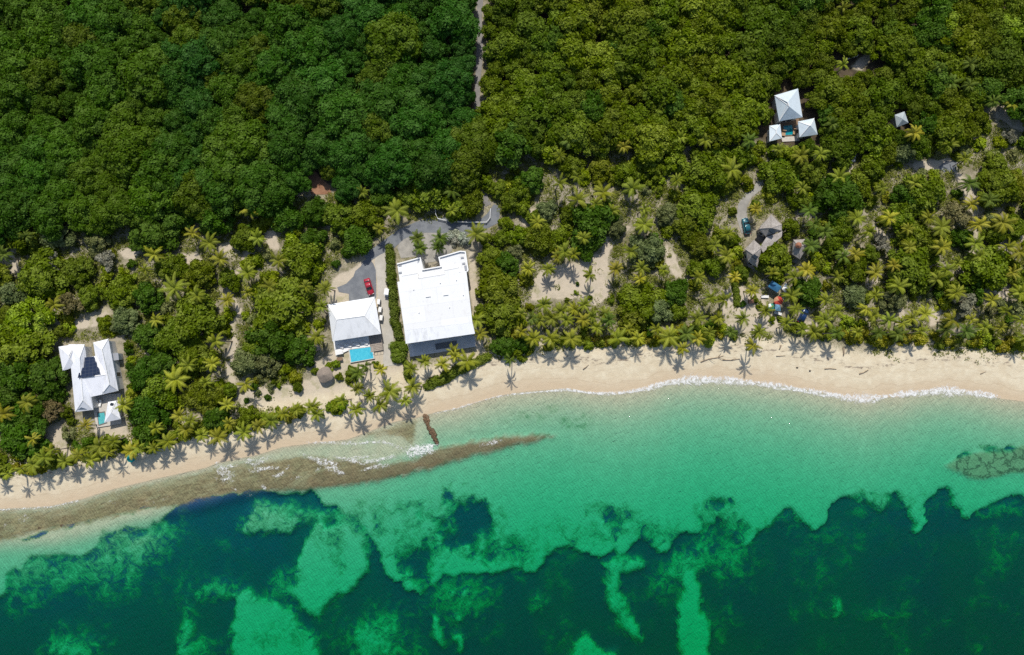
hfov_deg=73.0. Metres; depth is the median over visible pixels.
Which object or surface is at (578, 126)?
woodland tree
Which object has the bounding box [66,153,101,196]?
forest tree
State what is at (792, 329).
beach shrub
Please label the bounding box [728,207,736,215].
broadleaf tree
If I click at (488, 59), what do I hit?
woodland tree
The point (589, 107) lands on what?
woodland tree
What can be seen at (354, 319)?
house
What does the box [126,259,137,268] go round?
bush
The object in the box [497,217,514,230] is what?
broadleaf tree
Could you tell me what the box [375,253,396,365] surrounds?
footpath
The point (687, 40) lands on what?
woodland tree
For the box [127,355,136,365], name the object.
bush
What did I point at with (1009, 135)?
broadleaf tree
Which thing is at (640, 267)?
palm tree
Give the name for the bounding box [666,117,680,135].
woodland tree
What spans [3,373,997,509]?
surf foam
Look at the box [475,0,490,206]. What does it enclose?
track
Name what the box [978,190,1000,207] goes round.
palm tree
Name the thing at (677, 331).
beach shrub
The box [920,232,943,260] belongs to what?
broadleaf tree
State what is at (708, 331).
palm tree
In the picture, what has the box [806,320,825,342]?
palm tree
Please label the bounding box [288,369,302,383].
bush
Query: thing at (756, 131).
woodland tree
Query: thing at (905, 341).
beach shrub
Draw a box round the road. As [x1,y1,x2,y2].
[364,204,500,259]
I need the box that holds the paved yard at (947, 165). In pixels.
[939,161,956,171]
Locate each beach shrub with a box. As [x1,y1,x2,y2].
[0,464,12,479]
[2,462,11,469]
[11,461,23,471]
[24,468,37,475]
[35,466,47,474]
[41,459,50,469]
[45,464,56,470]
[117,443,127,453]
[170,427,180,438]
[174,433,191,442]
[186,431,196,438]
[198,421,209,432]
[222,425,231,435]
[230,422,237,431]
[236,418,245,429]
[260,412,266,426]
[275,405,288,420]
[286,411,297,424]
[290,404,306,419]
[543,343,553,351]
[553,338,562,347]
[560,334,569,346]
[578,337,585,346]
[582,341,593,350]
[590,333,599,341]
[594,335,605,347]
[602,335,613,347]
[608,334,621,348]
[632,334,644,348]
[638,331,646,339]
[645,336,654,344]
[648,336,659,347]
[653,329,665,343]
[670,333,682,344]
[674,324,687,336]
[713,327,718,336]
[718,332,724,339]
[783,325,796,333]
[792,321,805,333]
[814,331,823,338]
[820,330,831,341]
[834,326,843,340]
[840,327,847,338]
[844,332,856,345]
[852,331,863,343]
[855,326,869,338]
[864,333,873,343]
[867,335,883,347]
[881,335,893,347]
[896,333,911,346]
[911,334,919,341]
[914,332,928,345]
[929,331,940,341]
[933,338,945,349]
[942,333,953,346]
[950,335,962,345]
[950,338,956,349]
[965,336,982,347]
[965,339,973,346]
[987,340,995,350]
[990,336,1001,345]
[996,340,1009,352]
[1004,335,1015,345]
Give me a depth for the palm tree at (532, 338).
179.55 m
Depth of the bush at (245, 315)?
183.77 m
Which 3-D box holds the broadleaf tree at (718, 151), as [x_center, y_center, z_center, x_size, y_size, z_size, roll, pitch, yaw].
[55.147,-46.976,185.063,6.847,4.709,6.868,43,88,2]
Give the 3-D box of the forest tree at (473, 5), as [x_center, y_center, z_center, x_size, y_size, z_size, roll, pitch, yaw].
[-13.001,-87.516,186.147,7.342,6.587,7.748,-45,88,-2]
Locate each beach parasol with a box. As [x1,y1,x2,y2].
[127,455,135,462]
[774,296,782,304]
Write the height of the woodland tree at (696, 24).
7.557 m
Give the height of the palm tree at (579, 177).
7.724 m
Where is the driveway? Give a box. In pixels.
[337,258,375,300]
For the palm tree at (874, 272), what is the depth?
180.36 m
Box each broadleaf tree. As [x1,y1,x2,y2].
[0,263,12,285]
[0,281,27,305]
[0,304,12,323]
[0,322,58,374]
[0,324,3,369]
[0,356,31,395]
[0,387,24,409]
[0,403,50,461]
[3,214,40,255]
[3,296,57,337]
[12,390,51,429]
[15,245,69,299]
[28,355,71,402]
[35,221,76,249]
[41,399,64,422]
[48,251,58,269]
[49,452,62,467]
[51,386,68,402]
[53,323,72,337]
[58,292,83,314]
[58,404,72,419]
[61,254,97,291]
[66,416,76,425]
[76,283,106,312]
[84,233,111,257]
[93,250,114,271]
[96,315,112,331]
[102,273,137,309]
[110,318,127,334]
[112,305,140,335]
[123,340,132,348]
[124,348,133,354]
[125,354,156,391]
[125,361,132,370]
[125,393,172,430]
[127,217,179,256]
[131,280,164,314]
[131,422,169,454]
[132,320,161,354]
[141,374,177,409]
[149,348,177,376]
[151,316,186,355]
[153,252,189,281]
[160,209,190,237]
[172,288,225,348]
[172,360,198,386]
[175,338,219,372]
[178,210,196,227]
[178,258,216,290]
[181,376,224,414]
[197,209,234,237]
[202,405,229,429]
[217,267,241,292]
[222,381,237,398]
[229,223,261,252]
[230,347,259,375]
[237,405,260,425]
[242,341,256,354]
[243,319,295,359]
[251,275,315,344]
[255,353,281,377]
[258,216,277,226]
[270,202,303,234]
[280,239,322,282]
[282,334,317,365]
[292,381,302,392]
[300,226,328,250]
[301,195,330,226]
[322,200,353,237]
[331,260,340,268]
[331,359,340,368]
[340,224,373,255]
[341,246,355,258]
[345,365,356,377]
[350,195,386,231]
[368,184,396,207]
[395,184,414,210]
[408,181,451,212]
[446,196,468,223]
[453,184,484,217]
[473,297,523,336]
[475,243,503,266]
[475,262,519,317]
[477,159,497,174]
[479,174,492,192]
[479,232,492,245]
[485,179,507,199]
[489,334,515,357]
[491,229,509,248]
[495,251,519,276]
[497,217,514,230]
[501,192,519,213]
[504,225,526,247]
[506,244,523,260]
[508,176,532,202]
[513,166,545,194]
[513,335,528,352]
[516,200,529,218]
[522,222,555,256]
[525,209,541,226]
[535,199,557,221]
[538,135,563,165]
[549,228,570,252]
[558,149,587,178]
[558,201,575,224]
[570,199,619,250]
[570,235,593,261]
[587,155,611,185]
[606,214,626,239]
[614,161,645,188]
[616,275,667,323]
[616,303,648,337]
[628,233,665,268]
[632,156,663,182]
[650,299,673,326]
[656,202,678,226]
[661,151,687,176]
[664,278,688,306]
[668,304,687,321]
[671,211,699,245]
[673,185,719,234]
[680,147,731,194]
[686,231,711,261]
[686,259,705,277]
[702,255,726,278]
[707,142,730,155]
[715,231,740,248]
[718,163,741,193]
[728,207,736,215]
[729,144,757,170]
[734,265,750,281]
[735,251,743,258]
[749,199,760,206]
[754,242,793,281]
[756,159,797,193]
[766,144,780,158]
[777,145,801,165]
[782,218,799,240]
[786,191,812,211]
[790,276,822,308]
[797,158,827,192]
[811,185,830,206]
[812,174,865,226]
[821,235,843,259]
[829,216,854,241]
[832,254,868,285]
[843,282,867,309]
[847,167,870,197]
[856,153,886,183]
[856,245,880,264]
[859,125,891,159]
[873,234,890,252]
[878,142,897,165]
[878,289,907,313]
[883,203,915,233]
[886,245,931,294]
[889,182,922,209]
[895,142,916,163]
[896,220,932,248]
[898,173,946,217]
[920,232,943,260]
[927,130,939,149]
[931,263,951,290]
[943,200,973,230]
[943,280,964,301]
[950,228,973,250]
[952,292,976,316]
[958,245,1011,292]
[960,272,981,291]
[976,167,1021,208]
[980,223,1005,245]
[981,149,1010,172]
[991,298,1009,311]
[1002,129,1016,143]
[1004,213,1023,241]
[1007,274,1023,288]
[1009,170,1023,202]
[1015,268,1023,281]
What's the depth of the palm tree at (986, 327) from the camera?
179.19 m
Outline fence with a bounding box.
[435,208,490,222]
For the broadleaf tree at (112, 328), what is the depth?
182.52 m
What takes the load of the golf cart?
on the ground at (720, 518)
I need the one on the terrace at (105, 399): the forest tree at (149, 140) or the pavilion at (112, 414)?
the pavilion at (112, 414)
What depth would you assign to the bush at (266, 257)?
184.66 m
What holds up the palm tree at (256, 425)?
on the ground at (720, 518)
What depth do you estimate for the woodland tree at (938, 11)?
182.66 m
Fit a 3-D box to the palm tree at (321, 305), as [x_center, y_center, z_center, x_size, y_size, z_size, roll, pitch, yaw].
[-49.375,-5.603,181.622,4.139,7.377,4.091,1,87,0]
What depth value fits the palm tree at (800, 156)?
181.56 m
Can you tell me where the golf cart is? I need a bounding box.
[384,288,388,295]
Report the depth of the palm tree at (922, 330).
177.99 m
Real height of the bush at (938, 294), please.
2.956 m
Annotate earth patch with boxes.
[308,171,330,193]
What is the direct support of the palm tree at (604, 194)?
on the ground at (720, 518)
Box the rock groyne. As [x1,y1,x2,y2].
[423,414,438,444]
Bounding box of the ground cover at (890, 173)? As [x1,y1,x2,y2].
[0,119,1023,465]
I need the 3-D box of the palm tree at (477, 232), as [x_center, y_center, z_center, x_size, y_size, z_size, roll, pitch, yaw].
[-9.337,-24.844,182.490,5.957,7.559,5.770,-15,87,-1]
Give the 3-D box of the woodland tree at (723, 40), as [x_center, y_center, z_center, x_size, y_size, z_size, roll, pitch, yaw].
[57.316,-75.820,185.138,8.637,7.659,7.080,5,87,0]
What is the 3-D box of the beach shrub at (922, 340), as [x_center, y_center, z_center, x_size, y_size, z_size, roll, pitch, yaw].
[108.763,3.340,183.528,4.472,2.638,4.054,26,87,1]
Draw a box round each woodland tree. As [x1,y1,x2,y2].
[474,91,505,126]
[477,74,509,97]
[481,3,495,23]
[481,22,500,38]
[482,45,494,62]
[483,59,504,77]
[483,117,509,141]
[485,29,524,64]
[490,0,517,23]
[490,120,531,169]
[495,14,514,32]
[498,91,522,126]
[499,109,547,145]
[502,58,521,80]
[503,84,515,99]
[509,7,545,41]
[509,68,548,100]
[511,0,538,14]
[515,35,530,58]
[516,89,554,124]
[519,49,540,72]
[521,15,549,57]
[522,137,547,159]
[534,0,549,15]
[534,51,568,85]
[535,0,568,13]
[535,74,564,98]
[536,118,553,133]
[541,24,566,56]
[545,88,578,122]
[545,119,567,150]
[546,7,564,25]
[553,1,594,39]
[553,30,586,70]
[557,110,597,157]
[560,74,576,89]
[561,0,586,8]
[563,63,589,79]
[564,86,587,108]
[573,70,600,92]
[576,87,610,123]
[581,25,598,44]
[581,39,615,76]
[583,0,610,15]
[586,0,609,24]
[586,105,625,153]
[592,77,623,107]
[593,131,614,159]
[595,54,627,88]
[596,0,650,40]
[600,33,607,39]
[601,0,614,10]
[602,34,619,49]
[602,40,655,83]
[605,19,659,62]
[610,122,642,154]
[612,96,628,124]
[614,0,643,6]
[621,71,635,87]
[623,83,643,103]
[625,102,648,125]
[631,118,676,163]
[634,55,657,71]
[634,67,660,93]
[640,4,654,16]
[641,65,684,117]
[642,0,653,6]
[644,18,662,42]
[646,107,668,127]
[647,101,664,115]
[648,0,679,35]
[649,38,663,55]
[651,0,679,6]
[655,47,696,90]
[658,25,677,45]
[658,44,667,57]
[662,89,685,117]
[663,129,685,156]
[664,19,707,61]
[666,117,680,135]
[673,94,711,130]
[674,15,704,33]
[676,0,683,17]
[676,115,711,146]
[678,82,691,94]
[679,51,707,73]
[680,0,713,18]
[682,1,707,18]
[684,77,710,99]
[688,10,724,34]
[689,82,733,119]
[695,58,713,81]
[696,32,718,55]
[702,122,740,150]
[704,0,741,24]
[707,79,719,87]
[708,53,729,67]
[708,60,743,97]
[708,97,751,139]
[714,31,737,54]
[722,18,741,32]
[725,86,738,97]
[726,29,773,74]
[727,53,765,76]
[727,93,769,128]
[729,0,749,13]
[734,16,772,51]
[734,69,772,100]
[739,123,758,139]
[741,0,773,24]
[757,91,770,103]
[761,108,774,125]
[762,0,781,6]
[764,73,782,96]
[765,45,780,71]
[765,58,788,79]
[766,27,789,57]
[767,2,792,29]
[769,36,805,69]
[771,0,794,10]
[785,16,807,41]
[788,66,808,90]
[790,0,833,16]
[790,5,823,27]
[794,29,815,58]
[795,52,815,69]
[798,138,817,158]
[804,91,820,108]
[805,23,821,36]
[806,67,827,88]
[809,71,849,109]
[811,52,836,73]
[813,39,836,56]
[815,8,847,48]
[817,103,835,126]
[818,0,835,15]
[818,127,830,142]
[820,134,859,170]
[823,117,864,148]
[826,86,860,118]
[832,0,852,3]
[836,35,858,58]
[838,109,862,129]
[841,72,866,92]
[842,9,861,30]
[843,14,881,53]
[851,0,878,16]
[851,89,872,124]
[857,69,874,87]
[858,109,896,147]
[858,140,877,153]
[861,76,904,110]
[869,38,889,61]
[870,0,895,7]
[872,65,894,80]
[873,98,894,120]
[875,5,897,28]
[876,18,898,36]
[876,20,921,70]
[883,59,903,76]
[892,130,911,147]
[894,76,909,90]
[894,89,915,109]
[896,0,918,24]
[899,64,928,97]
[905,101,924,122]
[906,135,932,160]
[907,45,940,77]
[908,10,932,37]
[911,27,932,48]
[911,83,927,102]
[912,110,938,136]
[914,0,925,11]
[917,60,955,100]
[917,95,945,117]
[921,0,952,25]
[925,21,954,45]
[926,114,966,153]
[931,84,958,109]
[932,5,960,30]
[932,34,956,52]
[932,45,968,83]
[937,21,987,64]
[944,95,974,129]
[952,0,975,24]
[955,77,967,89]
[956,0,977,12]
[958,85,987,112]
[958,118,981,145]
[965,56,997,85]
[968,4,992,30]
[972,106,989,126]
[974,21,1002,54]
[974,74,1006,106]
[975,0,999,13]
[978,3,1005,28]
[984,42,1023,80]
[987,69,1023,87]
[993,24,1021,54]
[997,0,1023,19]
[999,84,1023,120]
[1000,13,1023,40]
[1003,83,1020,101]
[1017,4,1023,25]
[1018,68,1023,84]
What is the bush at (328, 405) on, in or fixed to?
on the ground at (720, 518)
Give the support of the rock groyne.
on the ground at (720, 518)
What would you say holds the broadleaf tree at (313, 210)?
on the ground at (720, 518)
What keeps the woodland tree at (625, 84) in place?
on the ground at (720, 518)
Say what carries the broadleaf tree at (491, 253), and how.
on the ground at (720, 518)
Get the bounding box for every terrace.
[93,393,121,427]
[333,331,383,354]
[781,136,799,141]
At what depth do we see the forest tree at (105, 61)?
179.18 m
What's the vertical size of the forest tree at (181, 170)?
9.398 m
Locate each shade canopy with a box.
[765,281,781,292]
[774,304,780,311]
[780,283,788,292]
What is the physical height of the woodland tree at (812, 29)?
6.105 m
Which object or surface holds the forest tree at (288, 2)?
on the ground at (720, 518)
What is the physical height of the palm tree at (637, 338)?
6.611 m
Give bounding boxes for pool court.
[780,119,798,136]
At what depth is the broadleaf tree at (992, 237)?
183.19 m
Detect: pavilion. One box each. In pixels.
[104,401,123,422]
[789,239,806,263]
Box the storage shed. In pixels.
[112,353,122,360]
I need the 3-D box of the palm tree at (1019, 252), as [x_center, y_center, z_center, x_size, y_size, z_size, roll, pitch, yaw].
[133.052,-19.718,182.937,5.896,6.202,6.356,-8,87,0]
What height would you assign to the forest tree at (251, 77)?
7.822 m
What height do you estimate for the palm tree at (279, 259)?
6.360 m
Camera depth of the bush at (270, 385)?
182.71 m
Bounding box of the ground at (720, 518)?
[0,0,1023,654]
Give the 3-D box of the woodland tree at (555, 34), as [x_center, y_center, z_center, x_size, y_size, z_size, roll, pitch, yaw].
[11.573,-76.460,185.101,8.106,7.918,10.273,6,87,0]
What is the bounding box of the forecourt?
[397,233,452,262]
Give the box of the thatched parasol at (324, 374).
[317,367,332,382]
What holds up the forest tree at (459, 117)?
on the ground at (720, 518)
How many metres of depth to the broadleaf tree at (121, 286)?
181.38 m
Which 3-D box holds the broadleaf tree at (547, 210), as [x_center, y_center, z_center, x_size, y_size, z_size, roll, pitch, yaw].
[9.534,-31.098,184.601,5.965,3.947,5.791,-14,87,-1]
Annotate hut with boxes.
[890,112,907,127]
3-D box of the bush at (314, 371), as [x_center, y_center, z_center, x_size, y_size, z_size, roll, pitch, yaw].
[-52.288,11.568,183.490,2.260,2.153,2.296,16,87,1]
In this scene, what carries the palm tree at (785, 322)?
on the ground at (720, 518)
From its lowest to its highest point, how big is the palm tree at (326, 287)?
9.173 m
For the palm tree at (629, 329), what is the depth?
178.99 m
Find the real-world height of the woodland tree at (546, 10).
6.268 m
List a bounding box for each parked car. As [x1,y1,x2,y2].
[364,278,373,294]
[741,218,750,234]
[797,308,808,322]
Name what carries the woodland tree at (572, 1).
on the ground at (720, 518)
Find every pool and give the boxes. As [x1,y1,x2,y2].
[97,411,106,425]
[348,346,374,362]
[783,124,793,135]
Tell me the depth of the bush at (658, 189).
185.64 m
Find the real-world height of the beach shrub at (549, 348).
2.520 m
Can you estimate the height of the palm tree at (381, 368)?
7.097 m
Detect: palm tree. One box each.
[0,245,18,262]
[0,403,15,422]
[0,468,17,479]
[14,463,27,475]
[16,393,39,413]
[17,229,35,243]
[23,455,44,476]
[24,432,46,447]
[34,447,61,466]
[42,442,68,457]
[44,295,65,312]
[56,451,74,470]
[66,448,94,463]
[76,417,96,430]
[82,450,100,468]
[86,435,110,457]
[100,445,118,460]
[102,433,125,448]
[115,395,133,414]
[121,441,143,459]
[130,439,146,456]
[138,264,154,276]
[143,246,166,263]
[146,440,162,453]
[148,419,167,434]
[149,313,163,327]
[155,431,177,450]
[157,272,190,302]
[164,365,190,393]
[169,406,186,422]
[177,424,194,439]
[178,354,197,372]
[180,411,204,428]
[183,225,200,240]
[185,284,206,304]
[195,427,210,442]
[199,231,220,251]
[199,374,219,388]
[202,356,221,372]
[206,331,232,350]
[208,426,227,446]
[210,248,229,268]
[217,292,234,308]
[218,396,236,412]
[222,416,237,430]
[233,421,254,441]
[235,378,254,393]
[236,263,258,282]
[239,206,259,219]
[242,286,256,298]
[248,227,267,247]
[251,419,267,433]
[259,277,278,292]
[262,410,281,430]
[269,251,286,269]
[276,406,290,422]
[288,401,304,416]
[298,279,312,293]
[303,397,322,412]
[304,328,326,345]
[308,407,325,421]
[314,298,329,313]
[315,280,335,297]
[334,393,351,407]
[347,363,368,381]
[347,401,366,418]
[351,381,364,395]
[356,185,368,198]
[358,361,371,371]
[361,388,376,402]
[371,397,388,413]
[372,223,386,235]
[374,361,386,376]
[376,379,401,402]
[382,197,409,224]
[397,392,412,407]
[402,359,418,375]
[403,376,422,397]
[409,230,424,247]
[412,240,427,256]
[416,354,431,369]
[429,237,445,253]
[430,227,448,247]
[435,356,450,371]
[442,183,460,200]
[445,202,457,216]
[446,343,459,359]
[448,348,461,363]
[457,348,480,371]
[464,222,487,244]
[471,311,485,328]
[472,325,488,342]
[503,354,516,365]
[513,323,527,338]
[515,308,527,319]
[520,259,536,278]
[524,327,544,347]
[526,310,539,325]
[529,309,547,329]
[530,214,546,230]
[535,296,552,315]
[538,329,559,348]
[541,262,555,277]
[543,309,561,326]
[551,247,563,263]
[552,149,564,164]
[552,172,568,191]
[552,302,571,320]
[553,240,571,260]
[558,327,581,348]
[559,128,576,149]
[559,311,573,327]
[566,186,589,208]
[566,247,579,261]
[567,300,580,316]
[570,170,585,184]
[574,312,589,328]
[576,231,592,244]
[577,296,590,311]
[582,266,595,282]
[587,308,599,322]
[588,320,603,335]
[589,197,604,208]
[591,180,615,202]
[596,305,612,322]
[600,312,616,328]
[607,260,623,278]
[607,327,629,345]
[608,203,620,214]
[615,140,631,155]
[621,177,645,200]
[621,323,634,336]
[622,245,637,259]
[629,330,644,344]
[631,272,645,285]
[632,210,655,234]
[632,260,650,276]
[637,201,650,215]
[646,323,663,336]
[656,264,669,277]
[656,324,678,348]
[669,173,684,189]
[676,342,690,356]
[677,130,687,143]
[678,322,696,343]
[687,307,708,328]
[688,330,706,346]
[690,269,706,284]
[697,133,711,150]
[698,289,717,305]
[701,325,715,339]
[706,235,722,253]
[710,310,724,325]
[714,290,731,307]
[716,246,734,265]
[719,225,736,241]
[721,156,741,180]
[722,325,737,338]
[726,271,741,284]
[734,309,750,325]
[741,132,757,150]
[743,284,759,296]
[744,337,762,355]
[747,203,762,216]
[749,324,768,340]
[757,301,774,318]
[764,266,779,277]
[770,143,785,155]
[776,315,794,329]
[780,285,801,304]
[784,267,803,285]
[786,302,805,316]
[789,145,808,164]
[794,181,809,194]
[794,202,817,221]
[794,322,810,335]
[796,261,815,279]
[802,237,821,254]
[804,217,820,232]
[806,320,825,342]
[809,145,830,162]
[813,310,833,330]
[815,221,834,239]
[816,291,832,308]
[822,325,844,341]
[823,116,838,132]
[825,302,844,319]
[826,270,844,284]
[828,166,849,182]
[834,55,848,71]
[834,248,849,263]
[837,1,851,15]
[845,209,866,226]
[847,247,864,262]
[849,324,862,338]
[854,224,876,241]
[856,119,862,130]
[856,303,876,317]
[859,307,881,322]
[865,262,883,281]
[865,288,883,302]
[868,326,885,340]
[873,180,888,194]
[875,209,899,226]
[876,311,899,329]
[883,258,901,272]
[885,275,910,294]
[886,326,909,342]
[894,315,911,330]
[899,223,915,236]
[899,310,919,326]
[900,239,916,253]
[904,124,924,142]
[905,174,921,189]
[906,322,928,337]
[914,304,937,322]
[919,209,934,224]
[927,270,948,287]
[929,215,950,238]
[930,61,946,72]
[930,235,951,256]
[934,260,956,280]
[935,317,958,340]
[937,310,959,328]
[938,137,959,154]
[943,255,963,269]
[944,284,966,302]
[946,73,964,89]
[952,152,973,166]
[953,321,977,339]
[955,174,979,192]
[957,313,977,323]
[959,77,977,93]
[959,195,979,211]
[962,54,980,72]
[964,232,984,253]
[965,216,990,232]
[970,249,988,262]
[973,318,993,333]
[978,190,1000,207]
[981,292,1001,307]
[983,94,1001,110]
[989,212,1018,234]
[989,319,1007,333]
[993,306,1012,316]
[996,240,1017,253]
[997,100,1018,111]
[1004,265,1021,279]
[1004,284,1023,302]
[1008,241,1023,263]
[1008,314,1023,326]
[1013,332,1023,344]
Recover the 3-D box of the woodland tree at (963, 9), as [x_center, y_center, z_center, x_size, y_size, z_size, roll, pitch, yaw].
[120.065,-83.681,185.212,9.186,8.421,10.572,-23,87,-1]
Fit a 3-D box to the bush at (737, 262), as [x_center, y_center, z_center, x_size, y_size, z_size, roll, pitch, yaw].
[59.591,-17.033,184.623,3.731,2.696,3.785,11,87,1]
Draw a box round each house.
[59,339,123,411]
[327,297,380,340]
[397,251,475,356]
[743,214,781,269]
[767,89,817,142]
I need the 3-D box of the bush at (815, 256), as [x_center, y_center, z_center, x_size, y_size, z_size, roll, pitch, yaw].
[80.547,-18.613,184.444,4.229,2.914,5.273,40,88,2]
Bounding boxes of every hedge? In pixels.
[385,243,403,340]
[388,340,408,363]
[402,359,411,381]
[422,373,456,390]
[426,352,492,387]
[731,281,741,307]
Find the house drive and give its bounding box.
[737,179,764,233]
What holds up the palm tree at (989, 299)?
on the ground at (720, 518)
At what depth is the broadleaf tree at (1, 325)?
180.77 m
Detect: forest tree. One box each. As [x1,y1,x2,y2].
[0,0,14,28]
[0,19,6,30]
[0,25,20,55]
[0,48,35,95]
[0,70,43,113]
[0,122,25,154]
[0,145,32,178]
[0,149,9,174]
[0,173,22,202]
[0,186,36,240]
[0,227,5,244]
[1,105,32,138]
[3,0,30,29]
[5,137,22,145]
[8,25,20,38]
[14,15,65,58]
[16,133,52,167]
[16,157,51,193]
[19,0,66,26]
[20,56,63,97]
[22,187,40,199]
[24,111,63,139]
[27,202,64,241]
[29,92,63,119]
[36,174,78,225]
[40,128,84,165]
[45,44,69,80]
[45,159,68,182]
[49,17,65,42]
[58,36,115,83]
[58,90,85,117]
[59,190,98,232]
[61,0,102,27]
[61,20,97,49]
[61,72,86,92]
[61,116,75,134]
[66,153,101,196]
[71,96,117,149]
[77,141,95,156]
[82,41,127,101]
[83,6,122,44]
[86,0,102,6]
[86,84,128,110]
[86,197,116,237]
[89,147,107,172]
[93,169,118,201]
[95,0,140,38]
[96,101,141,139]
[96,124,155,186]
[100,185,142,229]
[108,169,135,190]
[111,33,143,59]
[115,42,169,105]
[122,0,162,15]
[125,96,151,115]
[126,2,160,38]
[127,173,174,223]
[132,146,185,197]
[138,127,169,148]
[139,106,170,130]
[142,30,171,48]
[143,95,165,108]
[150,6,168,31]
[151,127,194,169]
[156,0,170,8]
[157,59,185,92]
[159,38,181,61]
[160,106,189,134]
[161,159,196,189]
[162,4,201,35]
[163,90,182,109]
[168,23,201,47]
[169,0,218,23]
[172,166,213,221]
[177,34,230,89]
[178,85,220,121]
[181,72,204,90]
[181,118,205,147]
[188,143,202,167]
[191,167,234,216]
[192,105,224,136]
[197,149,253,197]
[198,22,243,62]
[199,0,244,29]
[199,69,220,87]
[201,117,269,164]
[205,72,246,106]
[216,39,257,81]
[217,103,254,124]
[230,0,243,9]
[231,16,260,44]
[231,157,279,216]
[232,81,274,123]
[232,198,242,216]
[241,0,257,5]
[244,71,271,86]
[245,7,266,32]
[248,32,270,53]
[250,0,282,9]
[252,43,293,91]
[259,179,297,218]
[260,0,300,6]
[260,96,276,109]
[261,0,315,44]
[261,122,270,141]
[263,104,313,147]
[267,127,305,171]
[271,163,282,180]
[273,76,319,132]
[276,25,331,71]
[280,168,312,193]
[281,69,298,80]
[293,55,346,96]
[297,152,314,175]
[300,0,341,20]
[301,125,333,169]
[311,15,323,26]
[314,88,364,141]
[319,13,358,59]
[319,164,337,180]
[322,129,373,176]
[331,174,362,204]
[333,0,344,14]
[339,76,359,91]
[339,116,367,145]
[340,49,365,77]
[342,0,387,35]
[350,158,370,186]
[351,32,372,61]
[353,79,406,123]
[355,60,387,82]
[360,10,422,70]
[360,111,395,142]
[363,134,416,187]
[365,136,384,155]
[369,181,391,195]
[377,0,391,9]
[381,59,417,86]
[386,1,419,25]
[387,0,403,5]
[387,100,446,140]
[394,84,432,111]
[399,52,419,67]
[402,134,433,164]
[403,60,436,101]
[404,0,433,21]
[409,151,453,190]
[417,21,429,45]
[418,33,452,63]
[425,0,481,46]
[426,57,474,109]
[427,127,460,167]
[428,0,470,9]
[429,97,451,119]
[442,143,489,193]
[447,104,481,129]
[449,36,475,56]
[449,54,475,76]
[449,114,498,166]
[463,85,476,106]
[468,0,477,10]
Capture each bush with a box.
[0,453,7,464]
[9,450,27,462]
[45,324,57,338]
[51,247,63,260]
[57,310,74,323]
[61,426,76,442]
[62,321,76,332]
[72,436,90,451]
[82,436,95,447]
[97,281,109,293]
[100,264,113,282]
[101,329,115,338]
[105,248,116,255]
[118,266,129,274]
[119,436,128,443]
[124,387,141,399]
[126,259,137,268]
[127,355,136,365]
[130,272,137,283]
[158,297,174,314]
[159,312,173,324]
[171,392,184,412]
[171,419,182,428]
[178,228,187,236]
[212,377,225,389]
[216,323,232,338]
[222,213,236,223]
[223,306,236,323]
[239,254,256,273]
[241,311,249,321]
[246,312,255,323]
[248,281,261,299]
[250,382,257,390]
[251,217,268,233]
[251,252,265,267]
[255,372,267,382]
[255,389,260,396]
[259,270,277,284]
[260,247,273,261]
[263,394,271,400]
[267,382,274,394]
[269,270,281,282]
[271,377,278,387]
[277,365,295,379]
[285,196,300,205]
[285,231,298,240]
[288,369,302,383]
[293,225,304,235]
[300,317,310,333]
[305,299,314,309]
[309,279,317,286]
[310,367,318,374]
[312,318,325,329]
[315,260,326,272]
[324,362,333,371]
[325,402,333,411]
[328,237,341,248]
[328,398,342,414]
[334,372,343,380]
[335,396,348,410]
[345,376,356,386]
[368,230,376,237]
[372,360,378,367]
[444,230,454,241]
[449,236,460,247]
[452,228,460,236]
[457,232,465,245]
[461,234,470,246]
[505,173,513,182]
[505,182,512,192]
[509,168,519,174]
[510,327,518,338]
[511,350,527,362]
[515,317,527,326]
[518,272,533,287]
[525,302,534,311]
[526,348,533,355]
[555,331,565,337]
[559,218,574,234]
[578,168,591,185]
[580,324,588,337]
[583,336,591,341]
[607,174,615,185]
[610,166,615,173]
[626,155,638,164]
[638,183,652,195]
[640,323,652,337]
[641,177,656,188]
[646,232,663,243]
[651,258,663,270]
[652,185,663,197]
[657,177,665,184]
[659,224,674,239]
[668,188,681,202]
[688,279,702,291]
[688,324,704,341]
[701,334,714,347]
[704,319,716,327]
[711,226,721,239]
[718,323,727,335]
[727,244,743,258]
[731,258,741,269]
[736,175,754,192]
[740,300,746,307]
[751,140,766,156]
[751,296,758,303]
[755,157,763,166]
[755,301,762,309]
[761,191,778,203]
[762,182,767,193]
[768,316,775,324]
[769,273,784,285]
[773,157,788,161]
[790,162,801,175]
[796,174,804,184]
[806,251,821,266]
[807,229,818,239]
[810,255,827,271]
[817,217,829,228]
[820,262,831,274]
[821,280,831,291]
[830,160,848,171]
[839,314,858,331]
[858,318,867,325]
[864,290,871,303]
[865,193,877,209]
[870,180,881,192]
[875,216,883,226]
[875,285,884,292]
[881,191,889,204]
[889,237,898,246]
[893,161,903,168]
[908,293,919,300]
[916,167,927,176]
[923,291,932,298]
[928,169,943,181]
[930,256,939,264]
[931,141,944,159]
[932,288,943,298]
[934,297,951,310]
[942,231,952,246]
[950,151,960,160]
[950,188,962,199]
[952,253,963,260]
[953,145,970,157]
[954,336,961,349]
[966,287,984,305]
[971,330,992,348]
[972,137,986,151]
[979,120,991,133]
[980,211,995,229]
[983,149,999,159]
[986,305,996,317]
[992,136,1009,150]
[1005,314,1014,324]
[1006,206,1015,214]
[1007,148,1019,161]
[1008,258,1020,270]
[1008,300,1023,316]
[1010,337,1022,351]
[1011,168,1021,175]
[1016,136,1023,147]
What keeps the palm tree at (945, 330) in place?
on the ground at (720, 518)
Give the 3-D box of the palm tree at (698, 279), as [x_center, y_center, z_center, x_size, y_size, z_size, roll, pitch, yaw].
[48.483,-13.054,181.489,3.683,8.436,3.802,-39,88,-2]

